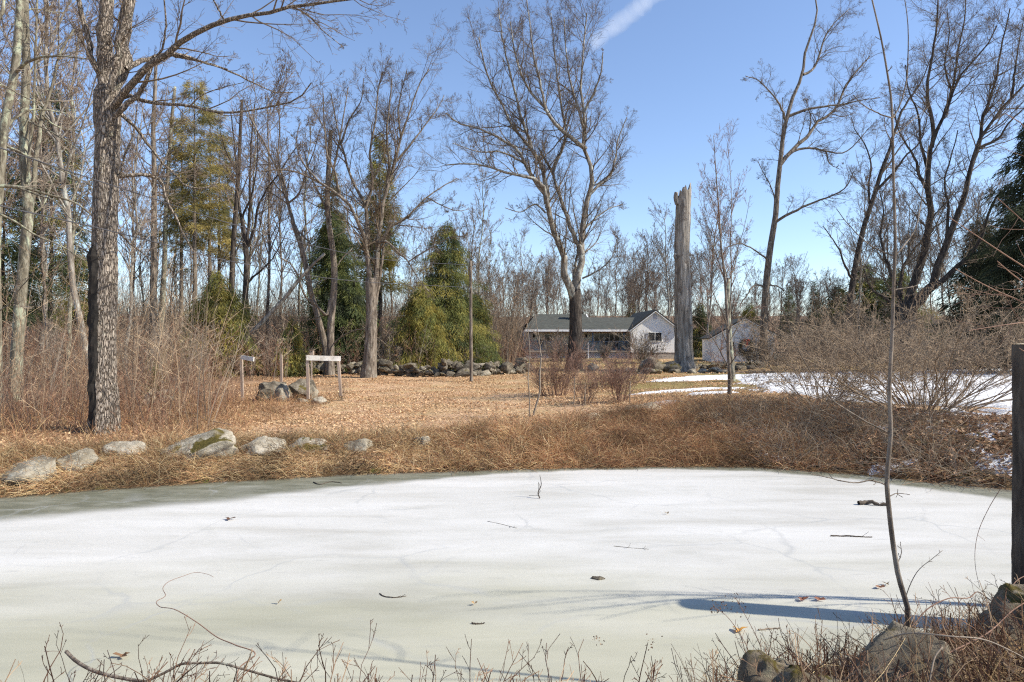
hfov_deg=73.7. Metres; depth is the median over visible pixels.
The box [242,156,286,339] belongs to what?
bare tree
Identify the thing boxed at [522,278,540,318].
bare tree
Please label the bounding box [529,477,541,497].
twig
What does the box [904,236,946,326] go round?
bare tree
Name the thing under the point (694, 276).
bare tree
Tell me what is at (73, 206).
bare tree
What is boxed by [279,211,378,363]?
evergreen tree
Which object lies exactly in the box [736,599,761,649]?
dry weed
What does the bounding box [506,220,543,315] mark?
bare tree
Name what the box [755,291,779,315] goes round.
bare tree
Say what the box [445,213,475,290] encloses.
bare tree
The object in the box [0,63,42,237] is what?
bare tree
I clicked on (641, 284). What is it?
bare tree
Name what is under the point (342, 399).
bare shrub
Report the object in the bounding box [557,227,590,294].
bare tree
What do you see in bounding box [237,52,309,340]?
bare tree
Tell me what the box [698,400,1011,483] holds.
fallen leaves
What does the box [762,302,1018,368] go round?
understory
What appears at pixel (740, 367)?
boulder
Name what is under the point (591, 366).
boulder
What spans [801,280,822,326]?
bare tree
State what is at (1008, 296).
red twigged shrub
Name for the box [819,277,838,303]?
bare tree
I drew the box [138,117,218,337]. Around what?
pine tree
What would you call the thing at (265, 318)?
dead tree
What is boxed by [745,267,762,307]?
bare tree
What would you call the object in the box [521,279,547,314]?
bare tree
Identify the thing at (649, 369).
bare shrub
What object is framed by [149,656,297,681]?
fallen branch
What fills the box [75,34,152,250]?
bare tree
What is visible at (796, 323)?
bare shrub
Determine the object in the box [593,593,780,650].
seed heads
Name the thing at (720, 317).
bare tree
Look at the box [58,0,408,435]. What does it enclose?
shagbark tree
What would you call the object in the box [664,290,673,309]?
bare tree
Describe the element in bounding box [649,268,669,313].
bare tree
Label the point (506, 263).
bare tree
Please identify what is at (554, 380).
bare shrub
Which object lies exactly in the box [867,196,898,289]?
bare tree
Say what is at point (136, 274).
bare tree
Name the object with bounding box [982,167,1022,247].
bare tree
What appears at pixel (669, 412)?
bank brush
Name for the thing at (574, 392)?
stake
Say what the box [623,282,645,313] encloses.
bare tree
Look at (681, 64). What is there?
sky
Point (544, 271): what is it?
bare tree
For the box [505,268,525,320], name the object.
bare tree
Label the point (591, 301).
bare tree
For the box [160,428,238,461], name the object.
boulder
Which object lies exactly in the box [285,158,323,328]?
bare tree
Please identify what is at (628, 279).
bare tree
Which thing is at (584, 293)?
bare tree
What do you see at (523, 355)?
bare shrub
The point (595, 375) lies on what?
bare shrub
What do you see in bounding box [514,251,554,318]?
bare tree
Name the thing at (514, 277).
bare tree
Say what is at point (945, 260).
bare tree
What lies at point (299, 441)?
boulder
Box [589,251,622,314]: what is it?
bare tree
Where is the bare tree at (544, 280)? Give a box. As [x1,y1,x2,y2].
[532,263,565,312]
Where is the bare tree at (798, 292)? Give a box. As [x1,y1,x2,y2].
[789,276,811,312]
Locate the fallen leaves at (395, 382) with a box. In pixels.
[0,373,992,453]
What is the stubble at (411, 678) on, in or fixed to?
on the ground at (500, 398)
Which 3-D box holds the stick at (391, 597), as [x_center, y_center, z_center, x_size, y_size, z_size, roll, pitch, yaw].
[-1.178,2.482,6.680,0.288,0.038,0.081,0,0,12]
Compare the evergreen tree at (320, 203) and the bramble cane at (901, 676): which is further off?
the evergreen tree at (320, 203)
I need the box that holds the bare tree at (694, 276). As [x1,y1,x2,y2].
[690,244,701,299]
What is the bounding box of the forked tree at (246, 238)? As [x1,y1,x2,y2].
[199,69,321,371]
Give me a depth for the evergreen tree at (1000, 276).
33.21 m
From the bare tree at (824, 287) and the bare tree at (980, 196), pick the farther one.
the bare tree at (824, 287)
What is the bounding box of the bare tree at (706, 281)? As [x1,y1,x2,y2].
[696,252,718,302]
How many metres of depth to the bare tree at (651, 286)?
81.08 m
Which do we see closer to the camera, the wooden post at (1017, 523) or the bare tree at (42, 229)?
the wooden post at (1017, 523)
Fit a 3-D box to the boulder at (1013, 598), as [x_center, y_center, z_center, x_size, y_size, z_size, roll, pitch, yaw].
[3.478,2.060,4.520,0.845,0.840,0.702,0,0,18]
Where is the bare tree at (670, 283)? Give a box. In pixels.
[650,231,674,320]
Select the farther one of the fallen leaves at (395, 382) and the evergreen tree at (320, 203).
the evergreen tree at (320, 203)
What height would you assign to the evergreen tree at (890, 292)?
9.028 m
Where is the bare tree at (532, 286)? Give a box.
[516,268,542,313]
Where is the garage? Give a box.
[700,317,776,361]
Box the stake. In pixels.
[573,377,574,406]
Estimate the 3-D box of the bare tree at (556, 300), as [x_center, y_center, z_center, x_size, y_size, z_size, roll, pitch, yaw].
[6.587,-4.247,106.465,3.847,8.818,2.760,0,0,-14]
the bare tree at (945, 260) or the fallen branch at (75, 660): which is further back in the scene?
the bare tree at (945, 260)
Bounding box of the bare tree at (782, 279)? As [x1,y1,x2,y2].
[771,256,801,334]
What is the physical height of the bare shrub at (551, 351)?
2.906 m
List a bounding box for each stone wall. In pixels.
[288,357,533,376]
[695,361,765,368]
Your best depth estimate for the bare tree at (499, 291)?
117.59 m
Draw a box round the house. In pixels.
[523,309,674,358]
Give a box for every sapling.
[515,323,529,415]
[532,315,558,416]
[778,0,931,626]
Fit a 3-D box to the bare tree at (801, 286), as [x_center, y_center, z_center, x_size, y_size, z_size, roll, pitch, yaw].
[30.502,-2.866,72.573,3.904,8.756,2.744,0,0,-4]
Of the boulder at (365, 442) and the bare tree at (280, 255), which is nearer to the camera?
the boulder at (365, 442)
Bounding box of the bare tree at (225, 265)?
[221,239,240,284]
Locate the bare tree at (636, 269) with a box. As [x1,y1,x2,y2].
[618,247,643,301]
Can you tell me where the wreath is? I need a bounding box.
[738,339,752,352]
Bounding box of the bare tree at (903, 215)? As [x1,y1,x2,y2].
[877,183,921,281]
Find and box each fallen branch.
[64,650,147,681]
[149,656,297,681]
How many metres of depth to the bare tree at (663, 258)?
74.03 m
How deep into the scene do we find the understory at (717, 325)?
96.77 m
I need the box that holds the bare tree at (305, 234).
[272,102,332,327]
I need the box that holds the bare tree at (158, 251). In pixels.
[137,166,179,287]
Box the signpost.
[239,355,253,399]
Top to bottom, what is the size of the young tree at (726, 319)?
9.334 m
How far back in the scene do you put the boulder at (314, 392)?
24.11 m
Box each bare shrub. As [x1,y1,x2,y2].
[328,379,347,400]
[362,322,425,364]
[445,326,486,363]
[496,337,536,360]
[505,328,595,396]
[530,328,584,361]
[565,355,607,403]
[572,346,644,387]
[584,339,643,402]
[594,337,618,359]
[602,332,658,382]
[611,326,670,361]
[692,288,923,371]
[715,275,1023,421]
[731,312,978,403]
[733,338,774,361]
[757,280,1021,377]
[842,291,1023,373]
[923,308,1023,374]
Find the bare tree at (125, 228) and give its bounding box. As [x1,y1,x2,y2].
[117,130,160,329]
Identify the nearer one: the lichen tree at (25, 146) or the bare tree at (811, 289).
the lichen tree at (25, 146)
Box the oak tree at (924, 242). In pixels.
[841,0,1023,370]
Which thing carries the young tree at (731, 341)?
on the ground at (500, 398)
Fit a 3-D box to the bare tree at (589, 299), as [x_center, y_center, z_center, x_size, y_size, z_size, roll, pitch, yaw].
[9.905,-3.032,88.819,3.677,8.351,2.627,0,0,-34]
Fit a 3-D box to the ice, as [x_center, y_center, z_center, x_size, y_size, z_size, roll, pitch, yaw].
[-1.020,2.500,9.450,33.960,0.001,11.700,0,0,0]
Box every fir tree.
[776,287,799,345]
[800,281,822,345]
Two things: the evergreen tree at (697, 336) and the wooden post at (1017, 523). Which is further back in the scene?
the evergreen tree at (697, 336)
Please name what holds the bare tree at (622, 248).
on the ground at (500, 398)
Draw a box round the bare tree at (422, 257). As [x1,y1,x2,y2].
[405,224,434,296]
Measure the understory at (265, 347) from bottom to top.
4.025 m
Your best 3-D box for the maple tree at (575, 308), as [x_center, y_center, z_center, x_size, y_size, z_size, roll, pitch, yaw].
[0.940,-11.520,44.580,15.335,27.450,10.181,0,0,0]
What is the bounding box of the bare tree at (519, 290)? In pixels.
[513,278,526,313]
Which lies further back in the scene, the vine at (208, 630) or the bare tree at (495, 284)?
the bare tree at (495, 284)
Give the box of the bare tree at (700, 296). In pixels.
[694,282,706,310]
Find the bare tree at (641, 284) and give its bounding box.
[629,244,666,312]
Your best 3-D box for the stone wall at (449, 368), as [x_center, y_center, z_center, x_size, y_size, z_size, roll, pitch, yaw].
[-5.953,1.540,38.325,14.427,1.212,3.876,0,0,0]
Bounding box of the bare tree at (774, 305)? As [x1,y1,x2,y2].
[770,293,780,321]
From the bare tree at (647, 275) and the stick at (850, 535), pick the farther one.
the bare tree at (647, 275)
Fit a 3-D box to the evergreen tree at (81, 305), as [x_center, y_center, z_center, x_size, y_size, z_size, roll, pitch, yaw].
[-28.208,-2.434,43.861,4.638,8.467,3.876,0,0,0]
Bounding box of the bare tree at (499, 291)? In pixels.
[493,275,509,316]
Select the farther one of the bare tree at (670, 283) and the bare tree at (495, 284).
the bare tree at (495, 284)
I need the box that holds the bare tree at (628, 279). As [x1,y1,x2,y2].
[614,272,638,308]
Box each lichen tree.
[0,0,96,405]
[3,0,96,400]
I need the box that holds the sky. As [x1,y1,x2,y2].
[0,0,1023,316]
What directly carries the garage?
on the ground at (500, 398)
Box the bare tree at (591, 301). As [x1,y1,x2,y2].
[585,290,595,309]
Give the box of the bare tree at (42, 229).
[2,110,67,379]
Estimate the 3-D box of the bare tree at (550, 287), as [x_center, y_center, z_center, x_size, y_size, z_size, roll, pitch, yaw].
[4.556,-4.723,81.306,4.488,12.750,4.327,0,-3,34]
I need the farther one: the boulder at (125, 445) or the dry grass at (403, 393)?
the dry grass at (403, 393)
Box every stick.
[379,593,404,597]
[830,532,871,536]
[857,500,885,505]
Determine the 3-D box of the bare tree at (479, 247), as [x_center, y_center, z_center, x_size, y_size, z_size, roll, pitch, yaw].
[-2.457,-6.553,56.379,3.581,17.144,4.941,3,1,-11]
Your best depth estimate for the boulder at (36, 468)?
11.36 m
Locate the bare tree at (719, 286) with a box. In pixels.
[694,216,741,315]
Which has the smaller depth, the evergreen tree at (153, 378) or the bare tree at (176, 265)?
the evergreen tree at (153, 378)
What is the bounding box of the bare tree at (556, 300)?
[543,289,564,313]
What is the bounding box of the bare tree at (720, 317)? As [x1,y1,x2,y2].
[715,308,724,324]
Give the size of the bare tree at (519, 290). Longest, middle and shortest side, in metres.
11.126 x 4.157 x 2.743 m
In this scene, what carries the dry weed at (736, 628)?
on the ground at (500, 398)
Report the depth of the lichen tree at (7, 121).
21.44 m
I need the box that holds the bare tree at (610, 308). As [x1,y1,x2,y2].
[599,294,619,316]
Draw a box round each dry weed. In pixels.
[710,605,747,681]
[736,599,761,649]
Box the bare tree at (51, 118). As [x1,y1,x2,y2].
[0,0,136,372]
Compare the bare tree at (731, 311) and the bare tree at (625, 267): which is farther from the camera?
the bare tree at (625, 267)
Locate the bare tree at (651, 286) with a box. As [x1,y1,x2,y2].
[638,266,666,309]
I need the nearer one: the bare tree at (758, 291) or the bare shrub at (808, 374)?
the bare shrub at (808, 374)
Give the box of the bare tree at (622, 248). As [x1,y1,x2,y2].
[596,218,633,316]
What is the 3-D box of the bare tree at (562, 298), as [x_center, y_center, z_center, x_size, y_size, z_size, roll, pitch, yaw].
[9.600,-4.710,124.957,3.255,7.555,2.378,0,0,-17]
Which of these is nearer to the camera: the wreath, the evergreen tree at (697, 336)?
the wreath
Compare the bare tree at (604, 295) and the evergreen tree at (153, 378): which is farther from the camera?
the bare tree at (604, 295)
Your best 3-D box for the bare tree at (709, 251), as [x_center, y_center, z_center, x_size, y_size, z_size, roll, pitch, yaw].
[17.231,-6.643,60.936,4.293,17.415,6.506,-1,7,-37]
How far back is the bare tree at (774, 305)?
114.90 m
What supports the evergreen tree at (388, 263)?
on the ground at (500, 398)
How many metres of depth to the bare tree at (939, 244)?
71.00 m
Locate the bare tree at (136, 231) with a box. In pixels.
[71,92,179,381]
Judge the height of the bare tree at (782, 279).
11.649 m
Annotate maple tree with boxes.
[229,8,471,377]
[401,0,640,369]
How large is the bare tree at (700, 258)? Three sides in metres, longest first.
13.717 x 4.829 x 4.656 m
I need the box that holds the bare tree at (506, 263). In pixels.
[491,233,520,332]
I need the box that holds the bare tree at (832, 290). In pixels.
[820,272,847,314]
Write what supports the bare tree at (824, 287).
on the ground at (500, 398)
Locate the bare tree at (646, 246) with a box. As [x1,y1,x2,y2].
[627,230,671,310]
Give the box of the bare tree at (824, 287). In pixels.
[806,268,838,339]
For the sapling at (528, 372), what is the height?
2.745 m
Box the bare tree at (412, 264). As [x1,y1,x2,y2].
[395,230,424,301]
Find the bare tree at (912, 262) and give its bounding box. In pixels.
[886,230,925,317]
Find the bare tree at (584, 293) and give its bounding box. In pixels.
[581,280,588,311]
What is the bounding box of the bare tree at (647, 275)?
[631,250,668,310]
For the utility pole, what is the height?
6.241 m
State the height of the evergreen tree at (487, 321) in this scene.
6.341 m
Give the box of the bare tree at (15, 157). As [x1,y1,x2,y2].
[0,0,64,284]
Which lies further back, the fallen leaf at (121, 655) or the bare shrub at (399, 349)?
the bare shrub at (399, 349)
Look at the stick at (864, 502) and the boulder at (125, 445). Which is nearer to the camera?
the stick at (864, 502)
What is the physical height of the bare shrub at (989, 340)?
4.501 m
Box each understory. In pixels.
[2,308,467,391]
[5,244,542,364]
[11,294,975,348]
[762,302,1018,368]
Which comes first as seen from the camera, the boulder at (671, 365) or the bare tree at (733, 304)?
the boulder at (671, 365)
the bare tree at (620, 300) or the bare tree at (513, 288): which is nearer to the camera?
the bare tree at (620, 300)
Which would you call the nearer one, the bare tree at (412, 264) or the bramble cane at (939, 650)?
the bramble cane at (939, 650)
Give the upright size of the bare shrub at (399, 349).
3.246 m
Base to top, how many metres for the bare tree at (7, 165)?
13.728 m
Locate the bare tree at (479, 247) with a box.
[461,161,503,295]
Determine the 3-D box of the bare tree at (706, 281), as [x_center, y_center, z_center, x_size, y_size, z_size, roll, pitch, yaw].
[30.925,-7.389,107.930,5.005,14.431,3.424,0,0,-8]
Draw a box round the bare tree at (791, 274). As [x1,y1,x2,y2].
[777,253,812,319]
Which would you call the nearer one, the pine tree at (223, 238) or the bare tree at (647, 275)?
the pine tree at (223, 238)
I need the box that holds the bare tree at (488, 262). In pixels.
[473,219,507,305]
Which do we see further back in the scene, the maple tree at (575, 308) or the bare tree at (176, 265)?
the bare tree at (176, 265)
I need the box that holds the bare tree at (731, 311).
[724,288,747,318]
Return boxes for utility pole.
[469,261,472,381]
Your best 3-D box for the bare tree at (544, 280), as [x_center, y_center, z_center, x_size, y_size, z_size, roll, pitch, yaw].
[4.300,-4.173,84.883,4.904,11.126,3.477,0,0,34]
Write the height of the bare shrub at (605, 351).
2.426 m
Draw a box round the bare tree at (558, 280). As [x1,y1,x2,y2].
[541,240,571,313]
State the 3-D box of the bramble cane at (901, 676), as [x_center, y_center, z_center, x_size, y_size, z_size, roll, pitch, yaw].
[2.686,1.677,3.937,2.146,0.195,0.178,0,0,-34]
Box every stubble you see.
[47,663,816,681]
[711,600,1022,681]
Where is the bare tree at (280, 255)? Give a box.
[247,123,312,339]
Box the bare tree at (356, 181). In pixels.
[332,169,362,273]
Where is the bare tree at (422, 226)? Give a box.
[404,220,446,282]
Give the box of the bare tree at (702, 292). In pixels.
[693,246,719,303]
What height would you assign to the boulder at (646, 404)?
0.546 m
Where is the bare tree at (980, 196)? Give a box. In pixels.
[936,171,1009,298]
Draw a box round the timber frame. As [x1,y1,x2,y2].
[306,355,341,398]
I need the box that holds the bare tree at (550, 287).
[532,251,560,313]
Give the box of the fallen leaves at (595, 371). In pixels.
[29,359,948,377]
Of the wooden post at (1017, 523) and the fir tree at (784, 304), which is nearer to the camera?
the wooden post at (1017, 523)
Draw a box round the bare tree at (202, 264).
[184,219,217,286]
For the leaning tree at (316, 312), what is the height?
16.382 m
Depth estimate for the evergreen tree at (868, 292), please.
59.20 m
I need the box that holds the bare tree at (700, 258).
[690,251,713,301]
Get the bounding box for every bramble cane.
[883,624,1023,657]
[891,598,1023,681]
[912,576,1023,625]
[929,647,942,681]
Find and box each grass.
[0,381,343,451]
[0,409,599,497]
[20,655,736,681]
[133,378,936,440]
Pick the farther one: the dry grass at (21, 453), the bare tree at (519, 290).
the bare tree at (519, 290)
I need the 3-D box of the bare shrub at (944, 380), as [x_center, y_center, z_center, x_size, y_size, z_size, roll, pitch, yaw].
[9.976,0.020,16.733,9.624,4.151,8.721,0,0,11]
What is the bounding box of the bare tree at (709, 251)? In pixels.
[690,168,744,335]
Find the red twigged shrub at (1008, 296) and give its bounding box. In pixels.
[949,113,1023,354]
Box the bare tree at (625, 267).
[612,246,640,305]
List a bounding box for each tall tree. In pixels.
[120,50,202,361]
[129,86,201,347]
[209,78,272,326]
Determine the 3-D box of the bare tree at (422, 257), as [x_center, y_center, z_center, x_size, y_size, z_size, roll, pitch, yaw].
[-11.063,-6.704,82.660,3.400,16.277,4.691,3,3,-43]
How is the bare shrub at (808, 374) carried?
on the ground at (500, 398)
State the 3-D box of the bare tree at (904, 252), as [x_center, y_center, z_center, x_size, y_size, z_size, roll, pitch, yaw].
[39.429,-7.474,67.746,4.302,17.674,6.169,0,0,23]
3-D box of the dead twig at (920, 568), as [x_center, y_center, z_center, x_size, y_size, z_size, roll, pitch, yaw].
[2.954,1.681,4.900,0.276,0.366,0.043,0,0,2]
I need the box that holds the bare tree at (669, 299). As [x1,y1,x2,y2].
[659,279,673,317]
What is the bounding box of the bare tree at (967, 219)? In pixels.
[952,182,1000,311]
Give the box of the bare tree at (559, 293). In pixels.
[551,274,564,312]
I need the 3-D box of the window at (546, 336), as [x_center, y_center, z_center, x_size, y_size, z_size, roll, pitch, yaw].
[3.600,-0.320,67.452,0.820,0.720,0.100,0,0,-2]
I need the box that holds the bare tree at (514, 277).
[506,268,530,321]
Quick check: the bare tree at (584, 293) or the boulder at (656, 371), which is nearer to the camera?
the boulder at (656, 371)
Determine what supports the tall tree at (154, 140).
on the ground at (500, 398)
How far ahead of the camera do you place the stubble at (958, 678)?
3.99 m
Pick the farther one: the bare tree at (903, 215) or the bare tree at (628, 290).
the bare tree at (628, 290)
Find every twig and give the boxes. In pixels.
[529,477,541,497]
[906,550,942,593]
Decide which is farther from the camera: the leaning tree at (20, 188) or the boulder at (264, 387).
the boulder at (264, 387)
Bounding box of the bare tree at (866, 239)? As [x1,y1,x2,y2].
[845,208,880,295]
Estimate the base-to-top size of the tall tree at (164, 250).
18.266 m
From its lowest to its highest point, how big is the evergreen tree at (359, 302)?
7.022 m
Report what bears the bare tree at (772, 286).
on the ground at (500, 398)
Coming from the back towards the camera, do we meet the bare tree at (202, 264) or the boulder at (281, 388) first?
the bare tree at (202, 264)
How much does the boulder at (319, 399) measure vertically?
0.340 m
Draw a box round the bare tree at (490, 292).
[472,254,503,339]
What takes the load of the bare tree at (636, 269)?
on the ground at (500, 398)
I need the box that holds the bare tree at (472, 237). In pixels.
[449,203,496,297]
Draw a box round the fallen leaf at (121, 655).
[113,652,129,656]
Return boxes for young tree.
[686,119,761,394]
[714,227,751,381]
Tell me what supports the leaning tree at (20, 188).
on the ground at (500, 398)
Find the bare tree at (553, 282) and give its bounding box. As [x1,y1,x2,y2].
[539,262,561,303]
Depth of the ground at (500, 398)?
17.73 m
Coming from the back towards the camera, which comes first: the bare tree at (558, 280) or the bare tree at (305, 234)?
the bare tree at (558, 280)
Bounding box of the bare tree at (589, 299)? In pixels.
[581,286,604,316]
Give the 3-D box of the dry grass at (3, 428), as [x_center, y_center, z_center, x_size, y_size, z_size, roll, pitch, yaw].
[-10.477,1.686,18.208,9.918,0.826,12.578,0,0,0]
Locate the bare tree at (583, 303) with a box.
[581,294,588,313]
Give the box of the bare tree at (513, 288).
[509,274,530,313]
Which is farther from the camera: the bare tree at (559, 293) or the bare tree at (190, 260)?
the bare tree at (559, 293)
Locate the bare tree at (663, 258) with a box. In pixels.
[636,196,674,319]
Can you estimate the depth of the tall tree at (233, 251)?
42.88 m
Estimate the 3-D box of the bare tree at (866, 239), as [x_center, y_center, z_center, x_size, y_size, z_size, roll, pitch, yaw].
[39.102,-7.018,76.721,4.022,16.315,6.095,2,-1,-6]
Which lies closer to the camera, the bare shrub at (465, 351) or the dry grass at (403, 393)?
the dry grass at (403, 393)
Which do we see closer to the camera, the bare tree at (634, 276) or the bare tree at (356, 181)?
the bare tree at (356, 181)
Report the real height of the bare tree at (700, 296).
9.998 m
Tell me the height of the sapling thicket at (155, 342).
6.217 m
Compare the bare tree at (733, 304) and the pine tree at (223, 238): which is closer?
the pine tree at (223, 238)
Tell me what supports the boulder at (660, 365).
on the ground at (500, 398)
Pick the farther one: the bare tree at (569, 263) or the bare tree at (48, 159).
the bare tree at (569, 263)
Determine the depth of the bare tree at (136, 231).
31.67 m
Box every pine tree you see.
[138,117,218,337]
[157,78,238,352]
[174,107,240,283]
[179,143,248,275]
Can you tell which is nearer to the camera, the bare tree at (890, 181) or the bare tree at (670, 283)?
the bare tree at (890, 181)
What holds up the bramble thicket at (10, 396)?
on the ground at (500, 398)
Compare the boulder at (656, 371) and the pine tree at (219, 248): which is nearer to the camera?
the boulder at (656, 371)
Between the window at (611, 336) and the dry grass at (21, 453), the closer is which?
the dry grass at (21, 453)
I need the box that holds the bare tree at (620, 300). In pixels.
[609,286,632,316]
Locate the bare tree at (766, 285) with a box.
[726,0,896,361]
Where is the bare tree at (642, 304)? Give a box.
[631,276,648,311]
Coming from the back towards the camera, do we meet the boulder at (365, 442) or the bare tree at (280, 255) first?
the bare tree at (280, 255)
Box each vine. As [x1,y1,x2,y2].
[156,572,255,681]
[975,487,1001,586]
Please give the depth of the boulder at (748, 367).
43.76 m
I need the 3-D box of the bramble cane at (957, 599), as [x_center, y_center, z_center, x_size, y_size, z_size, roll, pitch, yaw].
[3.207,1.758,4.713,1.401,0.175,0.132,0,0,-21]
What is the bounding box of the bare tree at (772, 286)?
[762,265,784,321]
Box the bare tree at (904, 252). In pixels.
[886,181,925,283]
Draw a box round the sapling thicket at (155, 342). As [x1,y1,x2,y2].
[0,192,267,429]
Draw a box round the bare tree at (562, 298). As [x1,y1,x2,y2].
[557,296,568,313]
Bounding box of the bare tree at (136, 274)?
[119,185,161,331]
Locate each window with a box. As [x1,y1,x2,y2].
[544,334,552,340]
[594,333,619,342]
[648,332,661,340]
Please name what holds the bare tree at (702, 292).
on the ground at (500, 398)
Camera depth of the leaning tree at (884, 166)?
51.89 m
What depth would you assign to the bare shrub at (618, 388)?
20.33 m
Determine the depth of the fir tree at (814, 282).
77.90 m
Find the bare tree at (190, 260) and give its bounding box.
[167,189,214,327]
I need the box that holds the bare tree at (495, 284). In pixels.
[484,271,503,307]
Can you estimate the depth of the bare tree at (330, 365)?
37.35 m
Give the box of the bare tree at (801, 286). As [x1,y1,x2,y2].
[782,277,821,332]
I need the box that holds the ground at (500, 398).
[0,316,1023,681]
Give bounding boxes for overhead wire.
[0,147,462,264]
[0,205,470,287]
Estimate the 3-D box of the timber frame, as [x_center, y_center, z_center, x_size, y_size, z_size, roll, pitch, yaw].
[-6.254,1.189,22.739,1.181,1.457,0.198,0,0,-15]
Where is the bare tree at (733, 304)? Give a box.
[724,297,742,318]
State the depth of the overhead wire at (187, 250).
15.42 m
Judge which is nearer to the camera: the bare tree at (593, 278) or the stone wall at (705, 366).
the stone wall at (705, 366)
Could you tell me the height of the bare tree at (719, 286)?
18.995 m
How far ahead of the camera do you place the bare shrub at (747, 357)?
53.96 m
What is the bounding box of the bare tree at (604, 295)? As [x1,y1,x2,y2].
[599,282,611,316]
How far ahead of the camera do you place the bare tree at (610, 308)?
80.06 m
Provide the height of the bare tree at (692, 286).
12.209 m
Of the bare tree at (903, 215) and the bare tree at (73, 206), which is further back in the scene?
the bare tree at (903, 215)
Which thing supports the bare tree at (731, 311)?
on the ground at (500, 398)
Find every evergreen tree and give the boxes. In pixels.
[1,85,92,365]
[1,173,69,376]
[33,241,88,342]
[139,363,164,397]
[145,270,270,378]
[267,316,317,376]
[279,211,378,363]
[307,172,350,300]
[314,277,385,372]
[350,131,412,345]
[384,280,464,370]
[386,220,504,369]
[453,292,503,363]
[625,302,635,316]
[692,302,711,357]
[737,303,759,323]
[811,284,846,347]
[816,263,890,356]
[860,267,945,354]
[922,214,1023,369]
[936,114,1023,373]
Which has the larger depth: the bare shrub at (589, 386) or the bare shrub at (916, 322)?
the bare shrub at (916, 322)
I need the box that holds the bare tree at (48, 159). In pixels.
[0,0,130,378]
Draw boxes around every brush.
[0,616,896,681]
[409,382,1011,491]
[684,573,1023,681]
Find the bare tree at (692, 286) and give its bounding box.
[690,265,697,327]
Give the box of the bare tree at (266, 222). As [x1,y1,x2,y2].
[212,103,288,351]
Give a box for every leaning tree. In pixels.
[0,0,91,310]
[221,92,326,374]
[814,37,942,360]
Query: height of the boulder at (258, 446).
0.616 m
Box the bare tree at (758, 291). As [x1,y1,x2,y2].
[746,278,762,307]
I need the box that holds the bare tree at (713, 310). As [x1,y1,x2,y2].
[707,302,720,323]
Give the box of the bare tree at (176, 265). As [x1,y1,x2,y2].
[159,187,197,319]
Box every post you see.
[280,354,282,381]
[1011,343,1023,583]
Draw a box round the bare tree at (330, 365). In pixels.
[270,79,364,375]
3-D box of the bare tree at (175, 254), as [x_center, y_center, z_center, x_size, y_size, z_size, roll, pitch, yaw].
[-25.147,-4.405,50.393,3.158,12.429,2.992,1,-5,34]
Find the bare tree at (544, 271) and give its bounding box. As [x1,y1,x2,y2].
[536,257,558,302]
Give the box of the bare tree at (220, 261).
[189,131,254,295]
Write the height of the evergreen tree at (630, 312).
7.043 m
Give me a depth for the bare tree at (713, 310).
98.08 m
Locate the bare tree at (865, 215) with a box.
[831,154,900,354]
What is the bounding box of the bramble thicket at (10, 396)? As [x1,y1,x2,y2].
[0,349,251,435]
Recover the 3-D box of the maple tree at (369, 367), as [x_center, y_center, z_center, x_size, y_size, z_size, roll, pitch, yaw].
[-8.218,-7.635,35.950,12.502,19.748,6.993,0,0,-8]
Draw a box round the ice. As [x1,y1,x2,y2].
[0,466,1011,681]
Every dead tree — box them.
[221,253,330,370]
[673,183,696,371]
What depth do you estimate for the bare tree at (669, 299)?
110.51 m
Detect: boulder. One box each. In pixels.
[0,455,56,484]
[56,448,100,471]
[101,441,147,455]
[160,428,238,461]
[241,436,285,455]
[255,381,292,401]
[272,383,289,402]
[288,378,316,398]
[289,437,328,452]
[305,386,318,397]
[312,396,326,403]
[343,438,372,451]
[414,436,429,445]
[587,363,596,369]
[622,402,659,410]
[636,368,662,373]
[638,356,665,371]
[663,361,681,372]
[668,369,680,372]
[687,368,695,373]
[697,368,707,372]
[708,367,719,371]
[716,369,726,372]
[735,365,745,370]
[737,650,841,681]
[746,365,754,369]
[769,354,788,365]
[850,620,964,681]
[969,583,1023,647]
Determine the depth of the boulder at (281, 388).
22.73 m
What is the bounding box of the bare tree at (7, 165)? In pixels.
[0,83,18,253]
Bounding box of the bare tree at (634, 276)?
[619,265,651,313]
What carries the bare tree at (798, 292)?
on the ground at (500, 398)
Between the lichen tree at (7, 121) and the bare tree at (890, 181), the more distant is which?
the bare tree at (890, 181)
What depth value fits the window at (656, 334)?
65.04 m
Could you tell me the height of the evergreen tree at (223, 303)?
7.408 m
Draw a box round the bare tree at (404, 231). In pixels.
[377,159,413,318]
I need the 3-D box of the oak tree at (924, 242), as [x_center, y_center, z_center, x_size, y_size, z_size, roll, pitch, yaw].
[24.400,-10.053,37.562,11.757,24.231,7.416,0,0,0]
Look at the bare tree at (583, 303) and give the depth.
105.35 m
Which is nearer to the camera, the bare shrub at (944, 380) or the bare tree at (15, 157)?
the bare shrub at (944, 380)
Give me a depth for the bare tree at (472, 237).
68.04 m
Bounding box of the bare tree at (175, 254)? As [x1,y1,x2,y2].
[158,204,199,344]
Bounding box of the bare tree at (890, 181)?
[862,156,910,283]
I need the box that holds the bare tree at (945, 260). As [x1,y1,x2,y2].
[925,222,963,322]
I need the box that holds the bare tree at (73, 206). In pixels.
[18,4,124,385]
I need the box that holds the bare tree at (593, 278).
[584,262,616,316]
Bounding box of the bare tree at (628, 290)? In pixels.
[622,243,645,303]
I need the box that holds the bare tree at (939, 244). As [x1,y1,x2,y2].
[914,180,967,333]
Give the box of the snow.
[632,367,1011,475]

